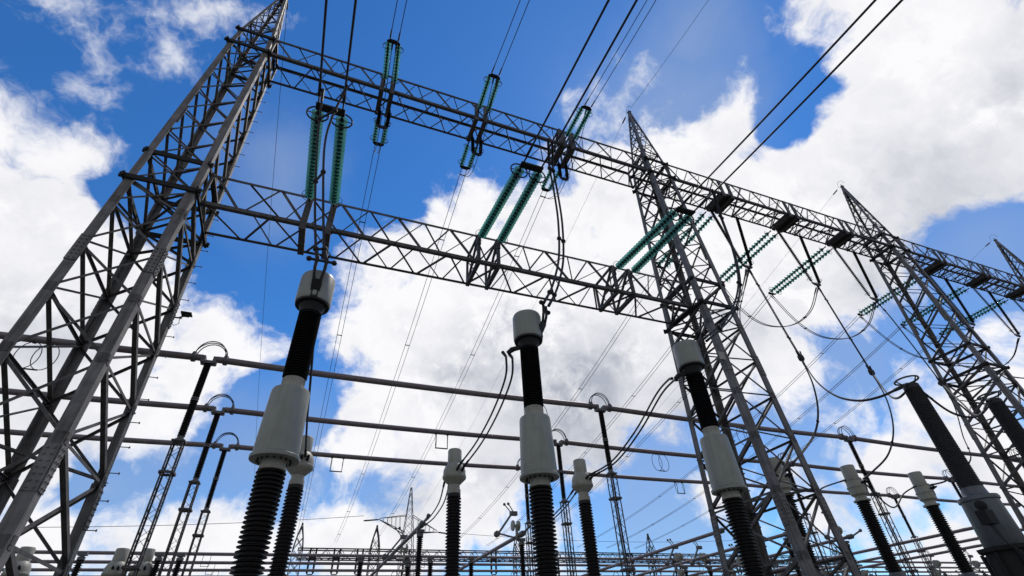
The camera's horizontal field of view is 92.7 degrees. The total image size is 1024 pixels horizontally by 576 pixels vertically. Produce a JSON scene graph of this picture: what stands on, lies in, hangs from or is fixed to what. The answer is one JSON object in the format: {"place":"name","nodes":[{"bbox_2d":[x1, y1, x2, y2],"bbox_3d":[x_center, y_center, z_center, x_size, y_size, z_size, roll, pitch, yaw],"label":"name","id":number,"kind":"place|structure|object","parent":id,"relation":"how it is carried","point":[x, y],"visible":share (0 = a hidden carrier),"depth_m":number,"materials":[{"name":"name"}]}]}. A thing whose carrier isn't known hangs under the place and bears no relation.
{"place":"outdoors","nodes":[
{"label":"outdoors","id":0,"kind":"place"},
{"bbox_2d":[0,0,1023,574],"label":"sky","id":1,"kind":"structure","parent":0,"point":[922,123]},
{"bbox_2d":[744,526,973,575],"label":"receding busbar","id":2,"kind":"object","parent":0,"point":[905,542],"visible":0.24,"depth_m":43.79,"materials":[{"name":"metal"}]},
{"bbox_2d":[789,528,1023,575],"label":"receding busbar","id":3,"kind":"object","parent":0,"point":[921,549],"visible":0.38,"depth_m":48.25,"materials":[{"name":"metal"}]},
{"label":"ground","id":4,"kind":"structure","parent":0,"visible":0},
{"bbox_2d":[0,546,35,575],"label":"current transformer","id":5,"kind":"object","parent":4,"relation":"on","point":[24,565],"visible":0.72,"depth_m":26.73,"materials":[{"name":"grey metal"}]},
{"bbox_2d":[101,548,129,575],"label":"current transformer","id":6,"kind":"object","parent":4,"relation":"on","point":[115,564],"visible":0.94,"depth_m":27.99,"materials":[{"name":"grey metal"}]},
{"bbox_2d":[128,548,155,575],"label":"current transformer","id":7,"kind":"object","parent":4,"relation":"on","point":[147,566],"visible":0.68,"depth_m":28.50,"materials":[{"name":"grey metal"}]},
{"bbox_2d":[0,0,287,575],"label":"lattice tower","id":8,"kind":"structure","parent":4,"relation":"on","point":[52,456],"depth_m":18.93,"materials":[{"name":"metal"}]},
{"bbox_2d":[201,173,691,324],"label":"gantry beam","id":9,"kind":"structure","parent":8,"relation":"attached to","point":[303,225],"depth_m":26.78,"materials":[{"name":"metal"}]},
{"bbox_2d":[302,96,352,206],"bbox_3d":[-8.343,-5.914,21.916,1.910,1.312,6.654,11,-40,-18],"label":"insulator string","id":10,"kind":"object","parent":9,"relation":"hanging from","point":[341,124],"visible":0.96,"depth_m":21.46,"materials":[{"name":"teal glass"}]},
{"bbox_2d":[318,0,356,102],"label":"twin conductor","id":11,"kind":"object","parent":10,"relation":"attached to","point":[322,49],"visible":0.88,"depth_m":17.70,"materials":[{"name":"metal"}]},
{"bbox_2d":[475,157,545,244],"bbox_3d":[-0.059,-4.268,24.722,1.908,1.312,6.654,11,-40,-18],"label":"insulator string","id":12,"kind":"object","parent":9,"relation":"hanging from","point":[507,191],"visible":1,"depth_m":24.27,"materials":[{"name":"teal glass"}]},
{"bbox_2d":[525,0,637,161],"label":"twin conductor","id":13,"kind":"object","parent":12,"relation":"attached to","point":[578,58],"visible":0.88,"depth_m":18.76,"materials":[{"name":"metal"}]},
{"bbox_2d":[613,202,698,275],"bbox_3d":[8.039,-2.659,27.465,1.908,1.312,6.654,11,-40,-18],"label":"insulator string","id":14,"kind":"object","parent":9,"relation":"hanging from","point":[661,243],"visible":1,"depth_m":27.14,"materials":[{"name":"teal glass"}]},
{"bbox_2d":[683,0,902,206],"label":"twin conductor","id":15,"kind":"object","parent":14,"relation":"attached to","point":[807,97],"visible":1,"depth_m":19.84,"materials":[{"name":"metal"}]},
{"bbox_2d":[270,38,646,188],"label":"gantry beam","id":16,"kind":"structure","parent":8,"relation":"attached to","point":[562,145],"depth_m":35.09,"materials":[{"name":"metal"}]},
{"bbox_2d":[370,118,390,146],"bbox_3d":[-9.423,-11.230,35.014,1.310,0.701,2.514,11,-40,-18],"label":"insulator string","id":17,"kind":"object","parent":16,"relation":"hanging from","point":[375,135],"visible":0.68,"depth_m":35.26,"materials":[{"name":"teal glass"}]},
{"bbox_2d":[296,146,380,541],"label":"twin conductor","id":18,"kind":"object","parent":17,"relation":"attached to","point":[346,312],"visible":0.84,"depth_m":44.54,"materials":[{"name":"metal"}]},
{"bbox_2d":[380,38,403,85],"bbox_3d":[-7.771,-14.476,31.457,1.303,1.036,3.416,9,-39,-15],"label":"insulator string","id":19,"kind":"object","parent":16,"relation":"hanging from","point":[388,43],"visible":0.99,"depth_m":31.31,"materials":[{"name":"teal glass"}]},
{"bbox_2d":[458,142,478,169],"bbox_3d":[-3.280,-10.009,37.095,1.310,0.701,2.514,11,-40,-18],"label":"insulator string","id":20,"kind":"object","parent":16,"relation":"hanging from","point":[464,155],"visible":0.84,"depth_m":37.19,"materials":[{"name":"teal glass"}]},
{"bbox_2d":[334,169,466,542],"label":"twin conductor","id":21,"kind":"object","parent":20,"relation":"attached to","point":[407,338],"visible":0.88,"depth_m":47.77,"materials":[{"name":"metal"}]},
{"bbox_2d":[476,73,501,114],"bbox_3d":[-1.628,-13.256,33.538,1.303,1.036,3.416,9,-39,-15],"label":"insulator string","id":22,"kind":"object","parent":16,"relation":"hanging from","point":[489,77],"visible":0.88,"depth_m":33.37,"materials":[{"name":"teal glass"}]},
{"bbox_2d":[540,170,558,191],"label":"insulator string","id":23,"kind":"object","parent":16,"relation":"hanging from","point":[544,188],"visible":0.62,"depth_m":39.49,"materials":[{"name":"teal glass"}]},
{"bbox_2d":[373,192,546,543],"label":"twin conductor","id":24,"kind":"object","parent":23,"relation":"attached to","point":[472,350],"visible":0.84,"depth_m":50.33,"materials":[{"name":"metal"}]},
{"bbox_2d":[563,105,591,141],"bbox_3d":[4.795,-11.979,35.713,1.303,1.036,3.416,9,-39,-15],"label":"insulator string","id":25,"kind":"object","parent":16,"relation":"hanging from","point":[573,123],"visible":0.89,"depth_m":35.57,"materials":[{"name":"teal glass"}]},
{"bbox_2d":[121,355,217,575],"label":"post insulator","id":26,"kind":"object","parent":4,"relation":"on","point":[189,413],"visible":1,"depth_m":19.59,"materials":[{"name":"brown ceramic"}]},
{"bbox_2d":[0,331,202,370],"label":"busbar tube","id":27,"kind":"object","parent":26,"relation":"attached to","point":[40,340],"visible":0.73,"depth_m":21.07,"materials":[{"name":"metal"}]},
{"bbox_2d":[217,356,595,414],"bbox_3d":[-4.394,5.758,25.772,20.347,1.600,0.310,11,-40,-18],"label":"busbar tube","id":28,"kind":"object","parent":26,"relation":"on","point":[280,368],"visible":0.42,"depth_m":25.48,"materials":[{"name":"metal"}]},
{"bbox_2d":[157,406,225,575],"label":"post insulator","id":29,"kind":"object","parent":4,"relation":"on","point":[203,455],"visible":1,"depth_m":24.40,"materials":[{"name":"brown ceramic"}]},
{"bbox_2d":[0,387,212,410],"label":"busbar tube","id":30,"kind":"object","parent":29,"relation":"attached to","point":[16,392],"visible":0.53,"depth_m":25.88,"materials":[{"name":"metal"}]},
{"bbox_2d":[225,407,554,448],"bbox_3d":[-6.537,9.089,30.146,20.347,1.335,0.310,11,-40,-18],"label":"busbar tube","id":31,"kind":"object","parent":29,"relation":"attached to","point":[447,433],"visible":0.85,"depth_m":30.05,"materials":[{"name":"metal"}]},
{"bbox_2d":[181,444,231,575],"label":"post insulator","id":32,"kind":"object","parent":4,"relation":"on","point":[224,450],"visible":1,"depth_m":28.99,"materials":[{"name":"brown ceramic"}]},
{"bbox_2d":[0,428,221,447],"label":"busbar tube","id":33,"kind":"object","parent":32,"relation":"attached to","point":[109,439],"visible":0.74,"depth_m":29.69,"materials":[{"name":"metal"}]},
{"bbox_2d":[231,444,520,471],"bbox_3d":[-8.675,12.525,34.440,20.347,1.335,0.310,11,-40,-18],"label":"busbar tube","id":34,"kind":"object","parent":32,"relation":"attached to","point":[379,459],"visible":0.83,"depth_m":34.56,"materials":[{"name":"metal"}]},
{"bbox_2d":[229,256,336,575],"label":"instrument transformer","id":35,"kind":"object","parent":4,"relation":"on","point":[274,454],"visible":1,"depth_m":11.84,"materials":[{"name":"grey ceramic"}]},
{"bbox_2d":[313,85,348,259],"bbox_3d":[-6.560,-4.281,16.974,1.430,8.328,1.146,-8,-38,6],"label":"jumper cable","id":36,"kind":"object","parent":35,"relation":"attached to","point":[316,248],"visible":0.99,"depth_m":16.97,"materials":[{"name":"metal"}]},
{"bbox_2d":[267,435,313,575],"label":"current transformer","id":37,"kind":"object","parent":4,"relation":"on","point":[301,470],"visible":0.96,"depth_m":19.84,"materials":[{"name":"brown ceramic"}]},
{"bbox_2d":[287,523,303,574],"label":"gantry tower","id":38,"kind":"structure","parent":4,"relation":"on","point":[294,545],"depth_m":89.33,"materials":[{"name":"metal"}]},
{"bbox_2d":[295,547,375,574],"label":"gantry beam","id":39,"kind":"structure","parent":38,"relation":"attached to","point":[333,559],"depth_m":90.03,"materials":[{"name":"metal"}]},
{"bbox_2d":[366,525,379,574],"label":"gantry tower","id":40,"kind":"structure","parent":4,"relation":"on","point":[372,542],"depth_m":93.69,"materials":[{"name":"metal"}]},
{"bbox_2d":[373,549,519,574],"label":"gantry beam","id":41,"kind":"structure","parent":40,"relation":"attached to","point":[424,551],"depth_m":97.98,"materials":[{"name":"metal"}]},
{"bbox_2d":[382,527,411,575],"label":"disconnector","id":42,"kind":"object","parent":4,"relation":"on","point":[405,562],"visible":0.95,"depth_m":35.80,"materials":[{"name":"metal"}]},
{"bbox_2d":[363,488,444,574],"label":"transmission pylon","id":43,"kind":"object","parent":4,"relation":"on","point":[400,516],"visible":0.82,"depth_m":137.91,"materials":[{"name":"metal"}]},
{"bbox_2d":[414,529,424,575],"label":"disconnector","id":44,"kind":"object","parent":4,"relation":"on","point":[419,545],"visible":1,"depth_m":28.70,"materials":[{"name":"brown ceramic"}]},
{"bbox_2d":[369,513,430,575],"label":"receding busbar","id":45,"kind":"object","parent":44,"relation":"on","point":[404,541],"visible":0.81,"depth_m":33.21,"materials":[{"name":"metal"}]},
{"bbox_2d":[442,448,465,575],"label":"current transformer","id":46,"kind":"object","parent":4,"relation":"on","point":[454,476],"visible":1,"depth_m":22.23,"materials":[{"name":"brown ceramic"}]},
{"bbox_2d":[494,502,525,575],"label":"disconnector","id":47,"kind":"object","parent":4,"relation":"on","point":[516,527],"visible":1,"depth_m":33.00,"materials":[{"name":"metal"}]},
{"bbox_2d":[459,524,530,570],"bbox_3d":[-4.262,24.537,43.045,0.464,0.590,29.680,11,-40,-18],"label":"receding busbar","id":48,"kind":"object","parent":47,"relation":"attached to","point":[522,533],"visible":0.94,"depth_m":35.95,"materials":[{"name":"metal"}]},
{"bbox_2d":[512,541,520,574],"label":"gantry tower","id":49,"kind":"structure","parent":4,"relation":"on","point":[515,544],"depth_m":102.59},
{"bbox_2d":[517,551,655,574],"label":"gantry beam","id":50,"kind":"structure","parent":49,"relation":"attached to","point":[614,561],"depth_m":108.68,"materials":[{"name":"metal"}]},
{"bbox_2d":[524,483,535,575],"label":"post insulator","id":51,"kind":"object","parent":4,"relation":"on","point":[528,543],"visible":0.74,"depth_m":35.22,"materials":[{"name":"grey ceramic"}]},
{"bbox_2d":[557,469,709,493],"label":"busbar tube","id":52,"kind":"object","parent":51,"relation":"attached to","point":[570,472],"visible":0.64,"depth_m":41.45,"materials":[{"name":"metal"}]},
{"bbox_2d":[506,300,559,575],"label":"instrument transformer","id":53,"kind":"object","parent":4,"relation":"on","point":[539,472],"visible":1,"depth_m":14.10,"materials":[{"name":"brown ceramic"}]},
{"bbox_2d":[458,351,513,466],"bbox_3d":[-0.957,5.213,19.905,1.080,1.226,9.466,6,-39,-13],"label":"jumper cable","id":54,"kind":"object","parent":53,"relation":"attached to","point":[503,353],"visible":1,"depth_m":19.95,"materials":[{"name":"metal"}]},
{"bbox_2d":[543,138,565,306],"bbox_3d":[1.877,-2.711,19.599,1.575,8.171,1.450,27,-47,-33],"label":"jumper cable","id":55,"kind":"object","parent":53,"relation":"attached to","point":[559,239],"visible":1,"depth_m":20.26,"materials":[{"name":"metal"}]},
{"bbox_2d":[554,439,576,575],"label":"post insulator","id":56,"kind":"object","parent":4,"relation":"on","point":[561,475],"visible":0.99,"depth_m":30.77,"materials":[{"name":"grey ceramic"}]},
{"bbox_2d":[563,440,783,471],"bbox_3d":[12.946,13.065,36.662,20.397,1.600,0.310,11,-40,-18],"label":"busbar tube","id":57,"kind":"object","parent":56,"relation":"attached to","point":[630,449],"visible":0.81,"depth_m":35.69,"materials":[{"name":"metal"}]},
{"bbox_2d":[572,458,601,575],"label":"current transformer","id":58,"kind":"object","parent":4,"relation":"on","point":[582,485],"visible":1,"depth_m":24.43,"materials":[{"name":"brown ceramic"}]},
{"bbox_2d":[594,404,634,575],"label":"post insulator","id":59,"kind":"object","parent":4,"relation":"on","point":[615,498],"visible":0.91,"depth_m":26.18,"materials":[{"name":"brown ceramic"}]},
{"bbox_2d":[646,534,661,574],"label":"gantry tower","id":60,"kind":"structure","parent":4,"relation":"on","point":[648,540],"depth_m":113.89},
{"bbox_2d":[650,553,742,574],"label":"gantry beam","id":61,"kind":"structure","parent":60,"relation":"attached to","point":[701,562],"depth_m":116.02,"materials":[{"name":"metal"}]},
{"bbox_2d":[690,541,712,575],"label":"disconnector","id":62,"kind":"object","parent":4,"relation":"on","point":[692,563],"visible":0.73,"depth_m":46.06,"materials":[{"name":"metal"}]},
{"bbox_2d":[634,532,786,575],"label":"receding busbar","id":63,"kind":"object","parent":62,"relation":"attached to","point":[783,534],"visible":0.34,"depth_m":45.19,"materials":[{"name":"metal"}]},
{"bbox_2d":[672,332,766,575],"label":"instrument transformer","id":64,"kind":"object","parent":4,"relation":"on","point":[727,484],"visible":1,"depth_m":16.35,"materials":[{"name":"brown ceramic"}]},
{"bbox_2d":[589,377,677,476],"bbox_3d":[5.515,6.396,22.162,1.140,1.455,9.490,6,-39,-12],"label":"jumper cable","id":65,"kind":"object","parent":64,"relation":"attached to","point":[644,415],"visible":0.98,"depth_m":22.39,"materials":[{"name":"metal"}]},
{"bbox_2d":[704,189,742,341],"bbox_3d":[9.472,-1.209,22.051,4.060,8.304,1.693,11,-40,-18],"label":"jumper cable","id":66,"kind":"object","parent":64,"relation":"attached to","point":[739,286],"visible":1,"depth_m":22.65,"materials":[{"name":"metal"}]},
{"bbox_2d":[627,110,860,575],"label":"lattice tower","id":67,"kind":"structure","parent":4,"relation":"on","point":[795,538],"depth_m":27.75,"materials":[{"name":"metal"}]},
{"bbox_2d":[654,164,890,257],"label":"gantry beam","id":68,"kind":"structure","parent":67,"relation":"attached to","point":[786,221],"depth_m":44.55,"materials":[{"name":"metal"}]},
{"bbox_2d":[656,211,713,268],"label":"insulator string","id":69,"kind":"object","parent":68,"relation":"hanging from","point":[694,235],"visible":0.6,"depth_m":45.00,"materials":[{"name":"teal glass"}]},
{"bbox_2d":[708,207,753,268],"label":"insulator string","id":70,"kind":"object","parent":68,"relation":"hanging from","point":[741,235],"visible":0.88,"depth_m":40.71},
{"bbox_2d":[746,267,800,357],"bbox_3d":[19.559,1.705,36.540,1.715,8.018,0.267,11,-40,-18],"label":"jumper cable","id":71,"kind":"object","parent":70,"relation":"hanging from","point":[774,313],"visible":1,"depth_m":36.38,"materials":[{"name":"metal"}]},
{"bbox_2d":[795,351,804,361],"bbox_3d":[20.339,4.804,34.448,0.486,0.836,0.340,11,-40,-18],"label":"dropper clamp","id":72,"kind":"object","parent":71,"relation":"hanging from","point":[802,357],"visible":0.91,"depth_m":34.30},
{"bbox_2d":[785,362,818,471],"bbox_3d":[18.918,8.433,32.749,4.184,7.447,1.300,-10,-38,9],"label":"jumper cable","id":73,"kind":"object","parent":72,"relation":"hanging from","point":[804,449],"visible":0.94,"depth_m":32.27,"materials":[{"name":"metal"}]},
{"bbox_2d":[801,359,902,401],"bbox_3d":[19.055,4.949,28.822,0.988,6.545,9.517,-11,-38,9],"label":"jumper cable","id":74,"kind":"object","parent":72,"relation":"hanging from","point":[900,387],"visible":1,"depth_m":26.16,"materials":[{"name":"metal"}]},
{"bbox_2d":[716,230,777,282],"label":"insulator string","id":75,"kind":"object","parent":68,"relation":"hanging from","point":[727,271],"visible":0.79,"depth_m":47.82,"materials":[{"name":"teal glass"}]},
{"bbox_2d":[774,226,821,286],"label":"insulator string","id":76,"kind":"object","parent":68,"relation":"hanging from","point":[818,282],"visible":1,"depth_m":42.93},
{"bbox_2d":[768,246,832,294],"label":"insulator string","id":77,"kind":"object","parent":68,"relation":"hanging from","point":[795,271],"visible":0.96,"depth_m":50.58,"materials":[{"name":"teal glass"}]},
{"bbox_2d":[830,242,878,300],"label":"insulator string","id":78,"kind":"object","parent":68,"relation":"hanging from","point":[863,272],"visible":1,"depth_m":45.13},
{"bbox_2d":[769,457,825,575],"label":"current transformer","id":79,"kind":"object","parent":4,"relation":"on","point":[786,487],"visible":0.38,"depth_m":29.63,"materials":[{"name":"ceramic"}]},
{"bbox_2d":[782,461,831,574],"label":"post insulator","id":80,"kind":"object","parent":4,"relation":"on","point":[827,571],"visible":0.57,"depth_m":36.98,"materials":[{"name":"grey ceramic"}]},
{"bbox_2d":[790,462,949,479],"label":"busbar tube","id":81,"kind":"object","parent":80,"relation":"attached to","point":[868,472],"visible":0.65,"depth_m":43.47,"materials":[{"name":"metal"}]},
{"bbox_2d":[821,511,861,575],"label":"disconnector","id":82,"kind":"object","parent":4,"relation":"on","point":[841,531],"visible":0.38,"depth_m":40.09,"materials":[{"name":"grey metal"}]},
{"bbox_2d":[689,529,861,575],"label":"receding busbar","id":83,"kind":"object","parent":82,"relation":"attached to","point":[849,536],"visible":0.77,"depth_m":44.96,"materials":[{"name":"metal"}]},
{"bbox_2d":[840,464,906,575],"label":"current transformer","id":84,"kind":"object","parent":4,"relation":"on","point":[857,488],"visible":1,"depth_m":31.36,"materials":[{"name":"ceramic"}]},
{"bbox_2d":[844,436,918,575],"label":"post insulator","id":85,"kind":"object","parent":4,"relation":"on","point":[849,440],"visible":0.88,"depth_m":32.71,"materials":[{"name":"brown ceramic"}]},
{"bbox_2d":[606,405,846,446],"bbox_3d":[15.083,9.629,32.368,20.397,1.600,0.310,11,-40,-18],"label":"busbar tube","id":86,"kind":"object","parent":85,"relation":"attached to","point":[684,418],"visible":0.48,"depth_m":32.15,"materials":[{"name":"metal"}]},
{"bbox_2d":[849,436,1018,459],"bbox_3d":[34.578,13.046,39.337,20.447,0.430,0.310,11,-40,-18],"label":"busbar tube","id":87,"kind":"object","parent":85,"relation":"attached to","point":[880,442],"visible":0.62,"depth_m":38.03,"materials":[{"name":"metal"}]},
{"bbox_2d":[891,494,936,575],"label":"post insulator","id":88,"kind":"object","parent":4,"relation":"on","point":[895,497],"visible":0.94,"depth_m":48.68,"materials":[{"name":"grey ceramic"}]},
{"bbox_2d":[840,185,1023,528],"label":"lattice tower","id":89,"kind":"structure","parent":4,"relation":"on","point":[1007,392],"depth_m":41.94,"materials":[{"name":"metal"}]},
{"bbox_2d":[885,238,1023,302],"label":"gantry beam","id":90,"kind":"structure","parent":89,"relation":"attached to","point":[938,264],"depth_m":53.02,"materials":[{"name":"metal"}]},
{"bbox_2d":[857,274,923,315],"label":"insulator string","id":91,"kind":"object","parent":90,"relation":"hanging from","point":[881,303],"visible":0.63,"depth_m":55.22,"materials":[{"name":"teal glass"}]},
{"bbox_2d":[925,270,975,325],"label":"insulator string","id":92,"kind":"object","parent":90,"relation":"hanging from","point":[958,299],"visible":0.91,"depth_m":49.56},
{"bbox_2d":[970,284,1020,336],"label":"insulator string","id":93,"kind":"object","parent":90,"relation":"hanging from","point":[1017,333],"visible":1,"depth_m":51.80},
{"bbox_2d":[907,471,978,575],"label":"current transformer","id":94,"kind":"object","parent":4,"relation":"on","point":[925,494],"visible":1,"depth_m":33.54,"materials":[{"name":"ceramic"}]},
{"bbox_2d":[948,478,962,498],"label":"post insulator","id":95,"kind":"object","parent":4,"relation":"on","point":[952,481],"visible":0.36,"depth_m":46.46,"materials":[{"name":"brown ceramic"}]},
{"bbox_2d":[893,375,1023,575],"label":"tank bushing","id":96,"kind":"object","parent":4,"relation":"on","point":[999,533],"visible":1,"depth_m":19.99,"materials":[{"name":"black ceramic"}]},
{"bbox_2d":[977,391,1023,460],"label":"tank bushing","id":97,"kind":"object","parent":4,"relation":"on","point":[1009,424],"visible":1,"depth_m":24.90,"materials":[{"name":"black ceramic"}]},
{"bbox_2d":[993,238,1023,284],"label":"lattice tower","id":98,"kind":"structure","parent":4,"relation":"on","point":[1001,247],"depth_m":62.22,"materials":[{"name":"metal"}]},
{"bbox_3d":[15.175,21.316,33.092,0.600,8.280,0.600,11,-40,-18],"label":"disconnector","id":99,"kind":"object","parent":4,"relation":"on","visible":0},
{"bbox_2d":[580,523,729,575],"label":"receding busbar","id":100,"kind":"object","parent":99,"relation":"on","point":[709,534],"visible":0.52,"depth_m":40.04,"materials":[{"name":"metal"}]},
{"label":"disconnector","id":101,"kind":"object","parent":4,"relation":"on","visible":0},
{"bbox_2d":[830,544,982,573],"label":"receding busbar","id":102,"kind":"object","parent":101,"relation":"attached to","point":[928,555],"visible":0.44,"depth_m":51.86,"materials":[{"name":"metal"}]},
{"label":"distant post","id":103,"kind":"object","parent":4,"relation":"on","visible":0},
{"bbox_2d":[15,550,983,569],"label":"distant busbar","id":104,"kind":"object","parent":103,"relation":"attached to","point":[203,554],"visible":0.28,"depth_m":64.72,"materials":[{"name":"metal"}]},
{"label":"distant post","id":105,"kind":"object","parent":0,"visible":0},
{"bbox_2d":[30,560,986,574],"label":"distant busbar","id":106,"kind":"object","parent":105,"relation":"attached to","point":[346,563],"visible":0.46,"depth_m":70.78,"materials":[{"name":"metal"}]},
{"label":"distant post","id":107,"kind":"object","parent":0,"visible":0},
{"bbox_2d":[2,568,988,575],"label":"distant busbar","id":108,"kind":"object","parent":107,"relation":"attached to","point":[263,570],"visible":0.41,"depth_m":73.71,"materials":[{"name":"metal"}]},
{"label":"distant post","id":109,"kind":"object","parent":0,"visible":0},
{"bbox_2d":[29,575,990,575],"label":"distant busbar","id":110,"kind":"object","parent":109,"relation":"attached to","point":[460,575],"visible":0.48,"depth_m":81.81,"materials":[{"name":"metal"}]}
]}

